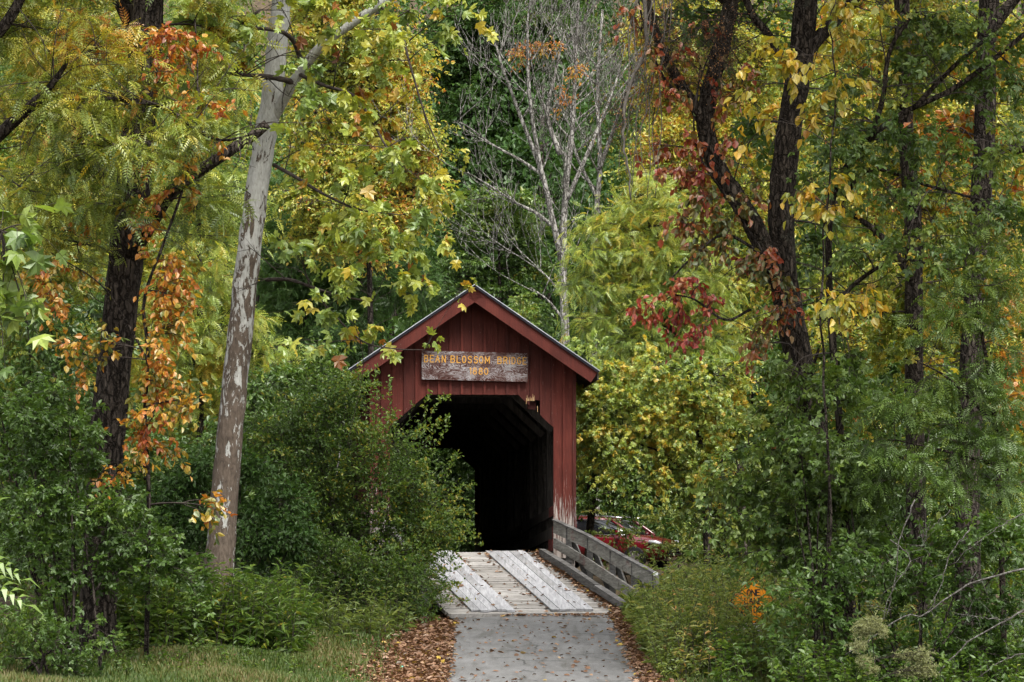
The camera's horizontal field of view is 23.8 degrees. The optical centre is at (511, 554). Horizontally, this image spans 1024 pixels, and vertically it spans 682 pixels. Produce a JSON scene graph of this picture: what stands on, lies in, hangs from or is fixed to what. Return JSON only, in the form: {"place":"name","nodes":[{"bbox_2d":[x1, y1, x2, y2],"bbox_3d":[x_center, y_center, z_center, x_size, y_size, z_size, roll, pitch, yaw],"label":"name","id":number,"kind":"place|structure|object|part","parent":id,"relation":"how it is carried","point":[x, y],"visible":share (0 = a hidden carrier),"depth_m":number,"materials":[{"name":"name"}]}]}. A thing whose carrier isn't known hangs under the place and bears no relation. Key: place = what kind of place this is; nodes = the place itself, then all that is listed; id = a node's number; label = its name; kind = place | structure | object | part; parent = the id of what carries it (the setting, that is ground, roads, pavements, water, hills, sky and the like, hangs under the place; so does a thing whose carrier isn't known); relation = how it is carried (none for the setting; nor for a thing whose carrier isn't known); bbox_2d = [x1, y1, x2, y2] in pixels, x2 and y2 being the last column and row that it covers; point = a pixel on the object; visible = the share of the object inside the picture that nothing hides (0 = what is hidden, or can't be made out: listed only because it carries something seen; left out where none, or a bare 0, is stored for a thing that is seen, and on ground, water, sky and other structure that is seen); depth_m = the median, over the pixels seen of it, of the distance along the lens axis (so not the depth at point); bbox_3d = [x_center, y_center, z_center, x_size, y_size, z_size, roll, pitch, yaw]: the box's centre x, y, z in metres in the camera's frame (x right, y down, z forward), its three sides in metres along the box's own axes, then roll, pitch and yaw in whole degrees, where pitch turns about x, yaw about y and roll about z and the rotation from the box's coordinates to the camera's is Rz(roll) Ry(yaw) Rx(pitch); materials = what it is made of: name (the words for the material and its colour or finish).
{"place":"outdoors","nodes":[
{"label":"outdoors","id":0,"kind":"place"},
{"bbox_2d":[0,612,937,681],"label":"grass","id":1,"kind":"structure","parent":0,"point":[233,669],"depth_m":36.52,"materials":[{"name":"green plant"}]},
{"bbox_2d":[0,0,1023,672],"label":"ground","id":2,"kind":"structure","parent":0,"point":[412,2],"depth_m":138.21,"materials":[{"name":"green plant"}]},
{"bbox_2d":[0,497,42,614],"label":"sumac shoot","id":3,"kind":"object","parent":2,"relation":"on","point":[4,591],"visible":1,"depth_m":14.07,"materials":[{"name":"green plant"}]},
{"bbox_2d":[0,198,73,378],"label":"sycamore branch","id":4,"kind":"object","parent":2,"relation":"on","point":[12,312],"visible":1,"depth_m":13.96,"materials":[{"name":"green plant"}]},
{"bbox_2d":[0,598,129,678],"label":"bramble","id":5,"kind":"object","parent":2,"relation":"on","point":[42,662],"visible":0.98,"depth_m":35.17,"materials":[{"name":"green plant"}]},
{"bbox_2d":[0,279,155,609],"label":"thicket","id":6,"kind":"object","parent":2,"relation":"on","point":[51,360],"visible":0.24,"depth_m":46.83,"materials":[{"name":"green plant"}]},
{"bbox_2d":[0,0,182,586],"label":"walnut","id":7,"kind":"object","parent":2,"relation":"on","point":[29,70],"visible":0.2,"depth_m":54.75,"materials":[{"name":"green plant"}]},
{"bbox_2d":[0,362,222,672],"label":"spicebush","id":8,"kind":"object","parent":2,"relation":"on","point":[52,454],"visible":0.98,"depth_m":36.06,"materials":[{"name":"green plant"}]},
{"bbox_2d":[14,20,247,654],"bbox_3d":[-5.812,-3.146,36.511,3.732,9.905,1.487,0,0,0],"label":"orange sapling","id":9,"kind":"object","parent":2,"relation":"on","point":[171,300],"visible":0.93,"depth_m":36.49,"materials":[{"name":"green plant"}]},
{"bbox_2d":[0,0,317,655],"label":"walnut tree","id":10,"kind":"object","parent":2,"relation":"on","point":[136,129],"visible":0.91,"depth_m":36.64,"materials":[{"name":"green plant"}]},
{"bbox_2d":[17,552,338,654],"bbox_3d":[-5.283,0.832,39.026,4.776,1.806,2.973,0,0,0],"label":"tall weeds","id":11,"kind":"object","parent":2,"relation":"on","point":[270,625],"visible":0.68,"depth_m":38.47,"materials":[{"name":"green plant"}]},
{"bbox_2d":[0,624,382,680],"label":"herbs","id":12,"kind":"object","parent":2,"relation":"on","point":[195,644],"visible":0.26,"depth_m":36.77,"materials":[{"name":"green plant"}]},
{"bbox_2d":[114,0,318,570],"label":"yellow locust","id":13,"kind":"object","parent":2,"relation":"on","point":[215,286],"visible":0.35,"depth_m":56.60,"materials":[{"name":"green plant"}]},
{"bbox_2d":[122,409,318,570],"bbox_3d":[-6.267,-1.180,49.935,4.697,4.243,2.799,0,0,0],"label":"thicket","id":14,"kind":"object","parent":2,"relation":"on","point":[209,434],"visible":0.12,"depth_m":49.84,"materials":[{"name":"green plant"}]},
{"bbox_2d":[127,441,331,588],"bbox_3d":[-5.002,-0.323,42.995,3.706,3.605,1.975,0,0,0],"label":"shade shrub","id":15,"kind":"object","parent":2,"relation":"on","point":[261,537],"visible":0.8,"depth_m":42.81,"materials":[{"name":"green plant"}]},
{"bbox_2d":[61,570,436,649],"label":"pale weeds","id":16,"kind":"object","parent":2,"relation":"on","point":[385,618],"visible":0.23,"depth_m":41.87,"materials":[{"name":"green plant"}]},
{"bbox_2d":[212,327,366,519],"bbox_3d":[-4.488,-1.827,49.019,3.178,5.695,2.352,0,0,0],"label":"green viburnum","id":17,"kind":"object","parent":2,"relation":"on","point":[295,372],"visible":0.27,"depth_m":48.92,"materials":[{"name":"green plant"}]},
{"bbox_2d":[172,0,498,600],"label":"sycamore tree","id":18,"kind":"object","parent":2,"relation":"on","point":[353,223],"visible":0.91,"depth_m":38.79,"materials":[{"name":"yellow plant"}]},
{"bbox_2d":[236,523,454,625],"bbox_3d":[-3.183,0.491,43.734,4.305,2.289,2.139,0,0,0],"label":"bush skirt","id":19,"kind":"object","parent":2,"relation":"on","point":[361,569],"visible":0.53,"depth_m":43.63,"materials":[{"name":"green plant"}]},
{"bbox_2d":[236,162,456,483],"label":"dark hemlock","id":20,"kind":"object","parent":2,"relation":"on","point":[298,292],"visible":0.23,"depth_m":69.52,"materials":[{"name":"green plant"}]},
{"bbox_2d":[235,344,483,616],"bbox_3d":[-3.080,-1.018,45.605,5.022,5.743,2.997,0,0,0],"label":"honeysuckle bush","id":21,"kind":"object","parent":2,"relation":"on","point":[331,504],"visible":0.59,"depth_m":45.36,"materials":[{"name":"green plant"}]},
{"bbox_2d":[259,0,464,581],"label":"golden maple","id":22,"kind":"object","parent":2,"relation":"on","point":[319,210],"visible":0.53,"depth_m":63.50,"materials":[{"name":"yellow plant"}]},
{"bbox_2d":[0,549,739,681],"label":"fallen leaves","id":23,"kind":"object","parent":2,"relation":"on","point":[425,655],"visible":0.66,"depth_m":39.86,"materials":[{"name":"brown plant"}]},
{"bbox_2d":[390,448,474,551],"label":"bank shrub","id":24,"kind":"object","parent":2,"relation":"on","point":[464,476],"visible":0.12,"depth_m":79.63,"materials":[{"name":"green plant"}]},
{"bbox_2d":[329,284,599,566],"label":"covered bridge","id":25,"kind":"structure","parent":2,"relation":"on","point":[487,429],"depth_m":50.15,"materials":[{"name":"red paint"}]},
{"bbox_2d":[422,351,527,381],"bbox_3d":[-0.769,-3.878,49.932,2.190,0.595,0.099,1,0,-5],"label":"name sign","id":26,"kind":"object","parent":25,"relation":"attached to","point":[475,366],"visible":1,"depth_m":49.89,"materials":[{"name":"brown wood"}]},
{"bbox_2d":[418,180,568,339],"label":"layered beech","id":27,"kind":"object","parent":2,"relation":"on","point":[472,266],"visible":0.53,"depth_m":71.54,"materials":[{"name":"green plant"}]},
{"bbox_2d":[0,0,1023,597],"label":"hillside woodland","id":28,"kind":"object","parent":2,"relation":"on","point":[550,172],"visible":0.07,"depth_m":81.30,"materials":[{"name":"green plant"}]},
{"bbox_2d":[410,0,619,290],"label":"tall dark oak","id":29,"kind":"object","parent":2,"relation":"on","point":[457,79],"visible":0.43,"depth_m":83.18,"materials":[{"name":"green plant"}]},
{"bbox_2d":[372,0,694,345],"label":"bare grey tree","id":30,"kind":"object","parent":2,"relation":"on","point":[566,193],"visible":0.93,"depth_m":59.95,"materials":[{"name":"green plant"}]},
{"bbox_2d":[517,0,650,514],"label":"second bare tree","id":31,"kind":"object","parent":2,"relation":"on","point":[598,168],"visible":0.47,"depth_m":70.95,"materials":[{"name":"grey plant"}]},
{"bbox_2d":[552,519,659,596],"bbox_3d":[1.862,0.408,47.575,0.344,2.283,4.998,0,0,-21],"label":"guard rail","id":32,"kind":"object","parent":2,"relation":"on","point":[597,549],"visible":0.59,"depth_m":47.78,"materials":[{"name":"grey wood"}]},
{"bbox_2d":[575,515,681,569],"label":"parked car","id":33,"kind":"object","parent":2,"relation":"on","point":[645,536],"visible":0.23,"depth_m":67.08,"materials":[{"name":"red paint"}]},
{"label":"window","id":34,"kind":"part","parent":33,"relation":"part of","materials":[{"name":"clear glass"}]},
{"bbox_2d":[581,498,733,583],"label":"car screen sprays","id":35,"kind":"object","parent":2,"relation":"on","point":[681,544],"visible":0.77,"depth_m":60.89,"materials":[{"name":"green plant"}]},
{"bbox_2d":[552,162,765,577],"bbox_3d":[3.383,-3.109,56.634,5.247,12.389,3.030,0,0,0],"label":"honey locust tree","id":36,"kind":"object","parent":2,"relation":"on","point":[607,279],"visible":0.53,"depth_m":56.20,"materials":[{"name":"green plant"}]},
{"bbox_2d":[576,350,745,560],"bbox_3d":[3.614,-2.146,63.498,5.336,6.532,2.390,0,0,0],"label":"beech sapling","id":37,"kind":"object","parent":2,"relation":"on","point":[627,503],"visible":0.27,"depth_m":63.31,"materials":[{"name":"green plant"}]},
{"bbox_2d":[563,328,781,571],"bbox_3d":[3.327,-1.177,52.737,5.076,7.566,2.252,0,0,0],"label":"yellow maple","id":38,"kind":"object","parent":2,"relation":"on","point":[698,397],"visible":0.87,"depth_m":52.50,"materials":[{"name":"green plant"}]},
{"bbox_2d":[623,584,786,681],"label":"verge weeds","id":39,"kind":"object","parent":2,"relation":"on","point":[663,665],"visible":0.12,"depth_m":36.53,"materials":[{"name":"green plant"}]},
{"bbox_2d":[640,558,776,587],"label":"bank weeds","id":40,"kind":"object","parent":2,"relation":"on","point":[656,568],"depth_m":49.75,"materials":[{"name":"green plant"}]},
{"bbox_2d":[599,0,824,563],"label":"back maple","id":41,"kind":"object","parent":2,"relation":"on","point":[675,120],"visible":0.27,"depth_m":69.42,"materials":[{"name":"yellow plant"}]},
{"bbox_2d":[730,577,774,622],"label":"leaves","id":42,"kind":"object","parent":2,"relation":"on","point":[755,591],"visible":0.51,"depth_m":42.00,"materials":[{"name":"plant"}]},
{"bbox_2d":[673,426,855,562],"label":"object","id":43,"kind":"object","parent":2,"relation":"on","point":[757,467],"visible":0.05,"depth_m":57.90,"materials":[{"name":"green plant"}]},
{"bbox_2d":[642,0,904,633],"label":"forked tree","id":44,"kind":"object","parent":2,"relation":"on","point":[808,39],"visible":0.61,"depth_m":37.84,"materials":[{"name":"brown plant"}]},
{"bbox_2d":[577,0,794,199],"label":"hanging vine","id":45,"kind":"object","parent":44,"relation":"hanging from","point":[645,35],"visible":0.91,"depth_m":37.31,"materials":[{"name":"green plant"}]},
{"bbox_2d":[625,275,750,364],"bbox_3d":[2.768,-3.569,36.942,2.138,1.342,0.870,0,0,-14],"label":"crimson spray","id":46,"kind":"object","parent":44,"relation":"attached to","point":[682,286],"visible":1,"depth_m":36.96,"materials":[{"name":"red plant"}]},
{"bbox_2d":[608,0,810,508],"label":"red creeper","id":47,"kind":"object","parent":44,"relation":"attached to","point":[754,269],"visible":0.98,"depth_m":37.29,"materials":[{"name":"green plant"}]},
{"bbox_2d":[684,331,888,641],"bbox_3d":[4.072,-0.570,36.267,3.032,5.488,1.842,0,0,0],"label":"young box elder","id":48,"kind":"object","parent":2,"relation":"on","point":[762,415],"visible":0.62,"depth_m":36.17,"materials":[{"name":"green plant"}]},
{"bbox_2d":[615,536,963,680],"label":"roadside weeds","id":49,"kind":"object","parent":2,"relation":"on","point":[704,598],"visible":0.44,"depth_m":39.23,"materials":[{"name":"green plant"}]},
{"bbox_2d":[722,0,901,672],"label":"hickory sapling","id":50,"kind":"object","parent":2,"relation":"on","point":[839,306],"visible":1,"depth_m":34.26,"materials":[{"name":"green plant"}]},
{"bbox_2d":[739,352,918,674],"bbox_3d":[4.742,-0.313,35.629,2.741,5.297,2.147,0,0,0],"label":"trunk ivy mass","id":51,"kind":"object","parent":2,"relation":"on","point":[870,538],"visible":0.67,"depth_m":35.44,"materials":[{"name":"green plant"}]},
{"bbox_2d":[697,616,1023,681],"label":"corner weeds","id":52,"kind":"object","parent":2,"relation":"on","point":[806,664],"visible":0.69,"depth_m":34.23,"materials":[{"name":"green plant"}]},
{"bbox_2d":[845,499,1023,681],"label":"dead branches","id":53,"kind":"object","parent":52,"relation":"on","point":[974,582],"visible":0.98,"depth_m":33.59,"materials":[{"name":"grey wood"}]},
{"bbox_2d":[757,0,1000,630],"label":"dark maple","id":54,"kind":"object","parent":2,"relation":"on","point":[881,354],"visible":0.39,"depth_m":43.03,"materials":[{"name":"green plant"}]},
{"bbox_2d":[745,0,1023,676],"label":"box elder tree","id":55,"kind":"object","parent":2,"relation":"on","point":[940,24],"visible":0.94,"depth_m":35.07,"materials":[{"name":"green plant"}]},
{"bbox_2d":[750,498,1023,681],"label":"undergrowth shrub","id":56,"kind":"object","parent":2,"relation":"on","point":[979,604],"visible":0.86,"depth_m":34.47,"materials":[{"name":"green plant"}]},
{"bbox_2d":[844,610,938,681],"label":"clematis seed heads","id":57,"kind":"object","parent":2,"relation":"on","point":[867,626],"visible":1,"depth_m":33.09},
{"bbox_2d":[769,0,1023,589],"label":"back oak","id":58,"kind":"object","parent":2,"relation":"on","point":[860,340],"visible":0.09,"depth_m":61.67,"materials":[{"name":"green plant"}]},
{"bbox_2d":[786,333,1023,612],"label":"thicket","id":59,"kind":"object","parent":2,"relation":"on","point":[887,377],"visible":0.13,"depth_m":46.78,"materials":[{"name":"green plant"}]},
{"bbox_2d":[837,210,1023,672],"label":"young ash tree","id":60,"kind":"object","parent":2,"relation":"on","point":[984,389],"visible":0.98,"depth_m":34.93,"materials":[{"name":"green plant"}]},
{"bbox_2d":[855,577,1023,657],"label":"weeds","id":61,"kind":"object","parent":2,"relation":"on","point":[942,615],"visible":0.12,"depth_m":40.88,"materials":[{"name":"green plant"}]},
{"bbox_2d":[877,0,1023,640],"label":"stout dark tree","id":62,"kind":"object","parent":2,"relation":"on","point":[979,136],"visible":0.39,"depth_m":40.88,"materials":[{"name":"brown plant"}]},
{"bbox_2d":[446,615,641,681],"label":"road","id":63,"kind":"structure","parent":0,"point":[526,663],"depth_m":40.16,"materials":[{"name":"concrete"}]},
{"bbox_2d":[428,549,626,617],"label":"approach ramp","id":64,"kind":"structure","parent":63,"relation":"on","point":[550,598],"depth_m":47.13,"materials":[{"name":"grey wood"}]}
]}

